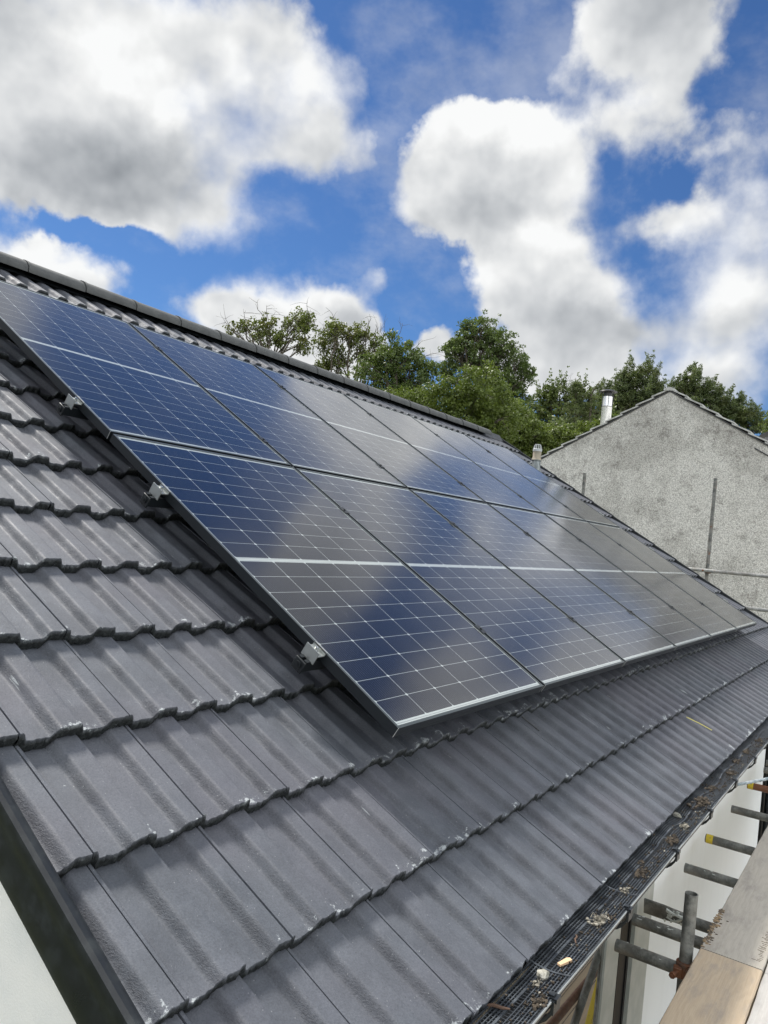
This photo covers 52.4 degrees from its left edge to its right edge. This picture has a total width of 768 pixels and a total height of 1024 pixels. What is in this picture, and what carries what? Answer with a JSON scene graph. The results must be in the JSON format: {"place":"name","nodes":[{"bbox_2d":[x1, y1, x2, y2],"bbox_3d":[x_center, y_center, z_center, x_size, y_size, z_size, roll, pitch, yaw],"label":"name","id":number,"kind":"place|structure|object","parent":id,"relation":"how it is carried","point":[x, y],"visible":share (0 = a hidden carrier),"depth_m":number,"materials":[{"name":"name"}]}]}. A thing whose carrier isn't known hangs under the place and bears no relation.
{"place":"outdoors","nodes":[
{"label":"outdoors","id":0,"kind":"place"},
{"bbox_2d":[0,0,767,435],"label":"sky","id":1,"kind":"structure","parent":0,"point":[591,176],"materials":[{"name":"blue"}]},
{"bbox_2d":[541,387,767,621],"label":"neighbour house","id":2,"kind":"structure","parent":0,"point":[654,466],"depth_m":15.69,"materials":[{"name":"concrete"}]},
{"bbox_2d":[669,891,697,991],"bbox_3d":[1.040,2.726,2.917,0.107,2.547,0.139,5,-1,34],"label":"scaffold upright","id":3,"kind":"object","parent":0,"point":[681,966],"visible":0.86,"depth_m":2.97,"materials":[{"name":"grey metal"}]},
{"label":"ground","id":4,"kind":"structure","parent":0,"visible":0},
{"bbox_2d":[217,298,320,356],"bbox_3d":[-3.719,-0.995,21.786,2.895,9.997,1.619,6,-1,-10],"label":"broadleaf tree","id":5,"kind":"object","parent":4,"relation":"on","point":[303,321],"visible":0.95,"depth_m":21.79,"materials":[{"name":"green plant"}]},
{"bbox_2d":[310,310,386,382],"bbox_3d":[-1.455,-0.836,23.167,2.439,10.189,1.711,6,-1,14],"label":"broadleaf tree","id":6,"kind":"object","parent":4,"relation":"on","point":[338,361],"visible":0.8,"depth_m":22.97,"materials":[{"name":"green plant"}]},
{"bbox_2d":[0,251,767,1023],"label":"house","id":7,"kind":"structure","parent":4,"relation":"on","point":[216,807],"depth_m":2.28,"materials":[{"name":"tile"}]},
{"bbox_2d":[56,394,604,515],"bbox_3d":[0.524,-0.212,6.242,0.220,0.161,7.057,40,17,29],"label":"mounting rail","id":8,"kind":"object","parent":7,"relation":"attached to","point":[67,407],"visible":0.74,"depth_m":3.30,"materials":[{"name":"silver metal"}]},
{"bbox_2d":[0,280,290,466],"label":"solar panel","id":9,"kind":"object","parent":8,"relation":"attached to","point":[119,377],"visible":0.82,"depth_m":3.94,"materials":[{"name":"blue"}]},
{"bbox_2d":[129,323,405,487],"bbox_3d":[-0.750,-0.672,5.045,1.723,0.037,1.135,40,17,29],"label":"solar panel","id":10,"kind":"object","parent":8,"relation":"attached to","point":[291,430],"visible":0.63,"depth_m":4.95,"materials":[{"name":"blue"}]},
{"bbox_2d":[254,364,484,502],"bbox_3d":[-0.112,-0.589,6.004,1.723,0.035,1.135,40,17,29],"label":"solar panel","id":11,"kind":"object","parent":8,"relation":"attached to","point":[405,463],"visible":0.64,"depth_m":5.92,"materials":[{"name":"blue"}]},
{"bbox_2d":[413,417,584,520],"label":"solar panel","id":12,"kind":"object","parent":8,"relation":"attached to","point":[537,497],"visible":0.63,"depth_m":7.87,"materials":[{"name":"blue"}]},
{"bbox_2d":[466,435,618,526],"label":"solar panel","id":13,"kind":"object","parent":8,"relation":"attached to","point":[555,490],"visible":0.65,"depth_m":8.83,"materials":[{"name":"blue"}]},
{"bbox_2d":[154,345,532,465],"bbox_3d":[-0.206,-0.826,6.780,0.220,0.161,7.057,40,17,29],"label":"mounting rail","id":14,"kind":"object","parent":7,"relation":"attached to","point":[158,348],"visible":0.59,"depth_m":5.76,"materials":[{"name":"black metal"}]},
{"bbox_2d":[344,394,541,512],"bbox_3d":[0.525,-0.506,6.962,1.723,0.035,1.135,40,17,29],"label":"solar panel","id":15,"kind":"object","parent":14,"relation":"on","point":[474,478],"visible":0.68,"depth_m":6.89,"materials":[{"name":"blue"}]},
{"bbox_2d":[139,482,653,550],"bbox_3d":[0.984,0.174,5.902,0.220,0.161,7.057,40,17,29],"label":"mounting rail","id":16,"kind":"object","parent":7,"relation":"attached to","point":[152,497],"visible":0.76,"depth_m":2.96,"materials":[{"name":"silver metal"}]},
{"bbox_2d":[486,1003,509,1009],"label":"twig","id":17,"kind":"object","parent":7,"relation":"on","point":[494,1005],"visible":0.94,"depth_m":1.83,"materials":[{"name":"brown wood"}]},
{"bbox_2d":[291,599,728,673],"bbox_3d":[1.612,0.703,5.439,0.220,0.161,7.057,40,17,29],"label":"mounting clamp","id":18,"kind":"object","parent":7,"relation":"attached to","point":[306,660],"visible":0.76,"depth_m":2.49,"materials":[{"name":"silver metal"}]},
{"bbox_2d":[110,434,542,736],"bbox_3d":[-0.226,0.219,3.229,1.723,0.035,1.135,40,17,29],"label":"solar panel","id":19,"kind":"object","parent":18,"relation":"attached to","point":[402,644],"visible":1,"depth_m":3.06,"materials":[{"name":"blue"}]},
{"bbox_2d":[295,468,624,690],"bbox_3d":[0.411,0.304,4.189,1.723,0.037,1.135,40,17,29],"label":"solar panel","id":20,"kind":"object","parent":18,"relation":"attached to","point":[543,641],"visible":0.88,"depth_m":4.07,"materials":[{"name":"blue"}]},
{"bbox_2d":[410,489,675,666],"bbox_3d":[1.048,0.388,5.147,1.723,0.037,1.135,40,17,29],"label":"solar panel","id":21,"kind":"object","parent":18,"relation":"attached to","point":[626,636],"visible":0.88,"depth_m":5.05,"materials":[{"name":"blue"}]},
{"bbox_2d":[488,504,711,650],"bbox_3d":[1.685,0.471,6.105,1.723,0.037,1.135,40,17,29],"label":"solar panel","id":22,"kind":"object","parent":18,"relation":"attached to","point":[677,629],"visible":0.89,"depth_m":6.03,"materials":[{"name":"blue"}]},
{"bbox_2d":[545,514,736,639],"bbox_3d":[2.323,0.554,7.064,1.723,0.035,1.135,40,17,29],"label":"solar panel","id":23,"kind":"object","parent":18,"relation":"attached to","point":[676,597],"visible":0.88,"depth_m":7.00,"materials":[{"name":"black"}]},
{"bbox_2d":[589,522,756,631],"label":"solar panel","id":24,"kind":"object","parent":18,"relation":"attached to","point":[707,597],"visible":0.88,"depth_m":7.97,"materials":[{"name":"black"}]},
{"bbox_2d":[530,978,542,987],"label":"moss clump","id":25,"kind":"object","parent":7,"relation":"on","point":[535,983],"visible":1,"depth_m":1.95,"materials":[{"name":"beige plant"}]},
{"bbox_2d":[530,994,547,1010],"bbox_3d":[0.373,1.173,1.868,0.043,0.018,0.060,6,-1,3],"label":"moss clump","id":26,"kind":"object","parent":7,"relation":"on","point":[535,1002],"visible":1,"depth_m":1.87,"materials":[{"name":"brown plant"}]},
{"bbox_2d":[537,969,548,980],"bbox_3d":[0.405,1.181,1.989,0.032,0.028,0.032,6,-1,-5],"label":"stone","id":27,"kind":"object","parent":7,"relation":"on","point":[542,974],"visible":0.99,"depth_m":1.98,"materials":[{"name":"white stone"}]},
{"bbox_2d":[557,958,571,966],"bbox_3d":[0.476,1.186,2.059,0.052,0.008,0.016,11,-4,-42],"label":"wood chip","id":28,"kind":"object","parent":7,"relation":"on","point":[565,961],"visible":1,"depth_m":2.06,"materials":[{"name":"beige wood"}]},
{"bbox_2d":[540,883,653,1023],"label":"window","id":29,"kind":"structure","parent":7,"relation":"in","point":[609,989],"depth_m":3.29,"materials":[{"name":"white"}]},
{"bbox_2d":[585,909,609,925],"bbox_3d":[0.634,1.199,2.313,0.065,0.036,0.092,5,-1,34],"label":"moss clump","id":30,"kind":"object","parent":7,"relation":"on","point":[600,920],"visible":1,"depth_m":2.30,"materials":[{"name":"beige plant"}]},
{"bbox_2d":[619,887,629,893],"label":"moss clump","id":31,"kind":"object","parent":7,"relation":"on","point":[625,889],"visible":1,"depth_m":2.54,"materials":[{"name":"beige plant"}]},
{"bbox_2d":[500,736,767,1023],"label":"gutter crumbs","id":32,"kind":"object","parent":7,"relation":"on","point":[576,945],"visible":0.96,"depth_m":2.75,"materials":[{"name":"brown plant"}]},
{"bbox_2d":[635,867,652,877],"bbox_3d":[0.898,1.241,2.688,0.055,0.023,0.113,5,-1,34],"label":"moss clump","id":33,"kind":"object","parent":7,"relation":"on","point":[642,872],"visible":1,"depth_m":2.67,"materials":[{"name":"brown plant"}]},
{"bbox_2d":[665,834,678,845],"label":"moss clump","id":34,"kind":"object","parent":7,"relation":"on","point":[672,839],"visible":1,"depth_m":3.00,"materials":[{"name":"brown plant"}]},
{"bbox_2d":[673,812,681,817],"bbox_3d":[1.251,1.295,3.336,0.028,0.020,0.052,6,-1,-31],"label":"stone","id":35,"kind":"object","parent":7,"relation":"on","point":[677,814],"visible":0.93,"depth_m":3.32,"materials":[{"name":"grey stone"}]},
{"bbox_2d":[679,823,688,830],"bbox_3d":[1.224,1.281,3.184,0.041,0.019,0.067,5,-1,34],"label":"stone","id":36,"kind":"object","parent":7,"relation":"on","point":[684,825],"visible":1,"depth_m":3.18,"materials":[{"name":"grey stone"}]},
{"bbox_2d":[686,796,710,808],"bbox_3d":[1.427,1.305,3.517,0.072,0.036,0.208,5,-1,39],"label":"moss clump","id":37,"kind":"object","parent":7,"relation":"on","point":[701,801],"visible":1,"depth_m":3.51,"materials":[{"name":"brown plant"}]},
{"bbox_2d":[704,785,716,791],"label":"moss clump","id":38,"kind":"object","parent":7,"relation":"on","point":[711,787],"visible":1,"depth_m":3.78,"materials":[{"name":"brown plant"}]},
{"bbox_2d":[725,770,736,776],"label":"moss clump","id":39,"kind":"object","parent":7,"relation":"on","point":[729,773],"visible":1,"depth_m":4.04,"materials":[{"name":"brown plant"}]},
{"bbox_2d":[737,777,767,785],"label":"rope","id":40,"kind":"object","parent":7,"relation":"attached to","point":[752,781],"visible":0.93,"depth_m":4.03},
{"bbox_2d":[353,316,450,397],"bbox_3d":[0.129,-0.452,21.442,2.708,9.676,2.272,6,-1,10],"label":"broadleaf tree","id":41,"kind":"object","parent":4,"relation":"on","point":[394,363],"visible":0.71,"depth_m":20.92,"materials":[{"name":"green plant"}]},
{"bbox_2d":[385,359,532,443],"bbox_3d":[1.566,0.379,19.458,3.741,8.271,2.720,6,-1,11],"label":"bush","id":42,"kind":"object","parent":4,"relation":"on","point":[465,398],"visible":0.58,"depth_m":18.71,"materials":[{"name":"green plant"}]},
{"bbox_2d":[343,370,578,453],"bbox_3d":[2.157,0.500,22.849,10.764,8.257,5.420,6,-1,-29],"label":"hedge","id":43,"kind":"object","parent":4,"relation":"on","point":[558,422],"visible":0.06,"depth_m":21.66,"materials":[{"name":"green plant"}]},
{"bbox_2d":[436,309,537,406],"bbox_3d":[2.967,-0.845,25.275,3.295,11.194,2.346,6,-1,13],"label":"broadleaf tree","id":44,"kind":"object","parent":4,"relation":"on","point":[456,348],"visible":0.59,"depth_m":24.78,"materials":[{"name":"green plant"}]},
{"bbox_2d":[495,397,561,458],"bbox_3d":[3.297,0.791,22.030,3.116,7.901,2.750,6,-1,8],"label":"bush","id":45,"kind":"object","parent":4,"relation":"on","point":[542,438],"visible":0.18,"depth_m":21.11,"materials":[{"name":"green plant"}]},
{"bbox_2d":[525,366,625,428],"bbox_3d":[6.864,-0.101,29.503,4.059,10.662,2.988,5,-1,34],"label":"broadleaf tree","id":46,"kind":"object","parent":4,"relation":"on","point":[547,406],"visible":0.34,"depth_m":29.27,"materials":[{"name":"green plant"}]},
{"bbox_2d":[558,379,592,430],"bbox_3d":[6.415,0.207,27.272,2.180,9.851,2.527,6,-1,-16],"label":"fir tree","id":47,"kind":"object","parent":4,"relation":"on","point":[577,398],"visible":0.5,"depth_m":27.32,"materials":[{"name":"green plant"}]},
{"bbox_2d":[542,413,618,450],"bbox_3d":[5.109,1.039,21.523,2.276,7.743,1.620,5,-1,34],"label":"bush","id":48,"kind":"object","parent":4,"relation":"on","point":[565,431],"visible":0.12,"depth_m":21.38,"materials":[{"name":"green plant"}]},
{"bbox_2d":[581,473,586,494],"bbox_3d":[2.722,1.934,11.514,0.048,5.044,0.048,5,-1,34],"label":"scaffold upright","id":49,"kind":"object","parent":4,"relation":"on","point":[583,484],"visible":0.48,"depth_m":11.54,"materials":[{"name":"grey metal"}]},
{"bbox_2d":[577,380,602,430],"bbox_3d":[7.050,0.288,27.152,2.014,9.814,1.881,5,-1,34],"label":"fir tree","id":50,"kind":"object","parent":4,"relation":"on","point":[592,402],"visible":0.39,"depth_m":27.20,"materials":[{"name":"green plant"}]},
{"bbox_2d":[593,350,670,414],"bbox_3d":[9.309,-0.523,31.139,2.896,12.065,3.104,6,-1,9],"label":"broadleaf tree","id":51,"kind":"object","parent":4,"relation":"on","point":[630,394],"visible":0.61,"depth_m":30.50,"materials":[{"name":"green plant"}]},
{"bbox_2d":[702,478,717,580],"bbox_3d":[4.216,2.058,10.471,0.118,5.057,0.130,5,-1,34],"label":"scaffold upright","id":52,"kind":"object","parent":4,"relation":"on","point":[711,526],"visible":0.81,"depth_m":10.52,"materials":[{"name":"grey metal"}]},
{"bbox_2d":[688,567,767,577],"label":"guard rail","id":53,"kind":"object","parent":52,"relation":"attached to","point":[732,572],"depth_m":10.30,"materials":[{"name":"grey metal"}]},
{"bbox_2d":[745,606,767,611],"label":"guard rail","id":54,"kind":"object","parent":52,"relation":"attached to","point":[757,609],"depth_m":10.10,"materials":[{"name":"grey metal"}]},
{"bbox_2d":[667,361,767,436],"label":"pine tree","id":55,"kind":"object","parent":4,"relation":"on","point":[747,417],"visible":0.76,"depth_m":31.28,"materials":[{"name":"green plant"}]},
{"bbox_2d":[755,413,767,432],"bbox_3d":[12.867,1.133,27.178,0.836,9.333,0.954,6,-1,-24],"label":"broadleaf tree","id":56,"kind":"object","parent":4,"relation":"on","point":[765,428],"visible":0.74,"depth_m":27.18,"materials":[{"name":"green plant"}]},
{"bbox_2d":[760,432,767,439],"bbox_3d":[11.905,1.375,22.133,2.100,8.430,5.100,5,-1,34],"label":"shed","id":57,"kind":"structure","parent":4,"relation":"on","point":[764,435],"depth_m":20.65,"materials":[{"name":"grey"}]},
{"bbox_3d":[1.585,1.883,3.546,0.048,0.048,9.100,5,-1,34],"label":"scaffold ledger","id":58,"kind":"object","parent":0,"visible":0},
{"bbox_2d":[614,939,675,971],"bbox_3d":[1.665,1.823,2.689,1.743,0.049,0.048,5,-1,34],"label":"scaffold tube","id":59,"kind":"object","parent":58,"relation":"on","point":[659,961],"visible":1,"depth_m":3.10,"materials":[{"name":"grey paint"}]},
{"bbox_2d":[659,949,762,1023],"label":"scaffold board","id":60,"kind":"object","parent":59,"relation":"on","point":[713,988],"visible":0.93,"depth_m":2.71,"materials":[{"name":"beige wood"}]},
{"bbox_2d":[747,973,767,1023],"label":"scaffold board","id":61,"kind":"object","parent":59,"relation":"on","point":[759,1013],"visible":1,"depth_m":2.66,"materials":[{"name":"white wood"}]},
{"bbox_2d":[632,913,703,948],"bbox_3d":[1.816,1.843,2.926,1.754,0.049,0.055,5,-1,34],"label":"scaffold tube","id":62,"kind":"object","parent":58,"relation":"on","point":[658,928],"visible":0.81,"depth_m":3.33,"materials":[{"name":"grey paint"}]},
{"bbox_2d":[644,898,711,933],"bbox_3d":[1.909,1.856,3.069,1.750,0.074,0.052,5,13,34],"label":"scaffold tube","id":63,"kind":"object","parent":58,"relation":"on","point":[660,911],"visible":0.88,"depth_m":3.49,"materials":[{"name":"grey paint"}]},
{"bbox_2d":[700,826,767,977],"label":"scaffold board","id":64,"kind":"object","parent":63,"relation":"on","point":[738,931],"visible":1,"depth_m":3.29,"materials":[{"name":"grey wood"}]},
{"bbox_2d":[684,863,737,887],"bbox_3d":[2.264,1.900,3.561,1.711,0.050,0.048,5,-1,34],"label":"scaffold tube","id":65,"kind":"object","parent":58,"relation":"on","point":[713,876],"visible":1,"depth_m":3.95,"materials":[{"name":"grey paint"}]},
{"bbox_2d":[705,834,754,854],"bbox_3d":[2.565,1.941,4.022,1.719,0.050,0.050,5,-1,34],"label":"scaffold tube","id":66,"kind":"object","parent":58,"relation":"on","point":[729,844],"visible":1,"depth_m":4.41,"materials":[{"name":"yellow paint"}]},
{"bbox_2d":[731,805,767,821],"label":"scaffold tube","id":67,"kind":"object","parent":58,"relation":"on","point":[749,813],"visible":1,"depth_m":5.01,"materials":[{"name":"grey metal"}]},
{"bbox_2d":[747,783,767,792],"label":"scaffold tube","id":68,"kind":"object","parent":58,"relation":"on","point":[758,787],"visible":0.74,"depth_m":5.62,"materials":[{"name":"yellow paint"}]},
{"bbox_2d":[763,767,767,773],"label":"scaffold tube","id":69,"kind":"object","parent":58,"relation":"on","point":[765,769],"visible":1,"depth_m":6.11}
]}

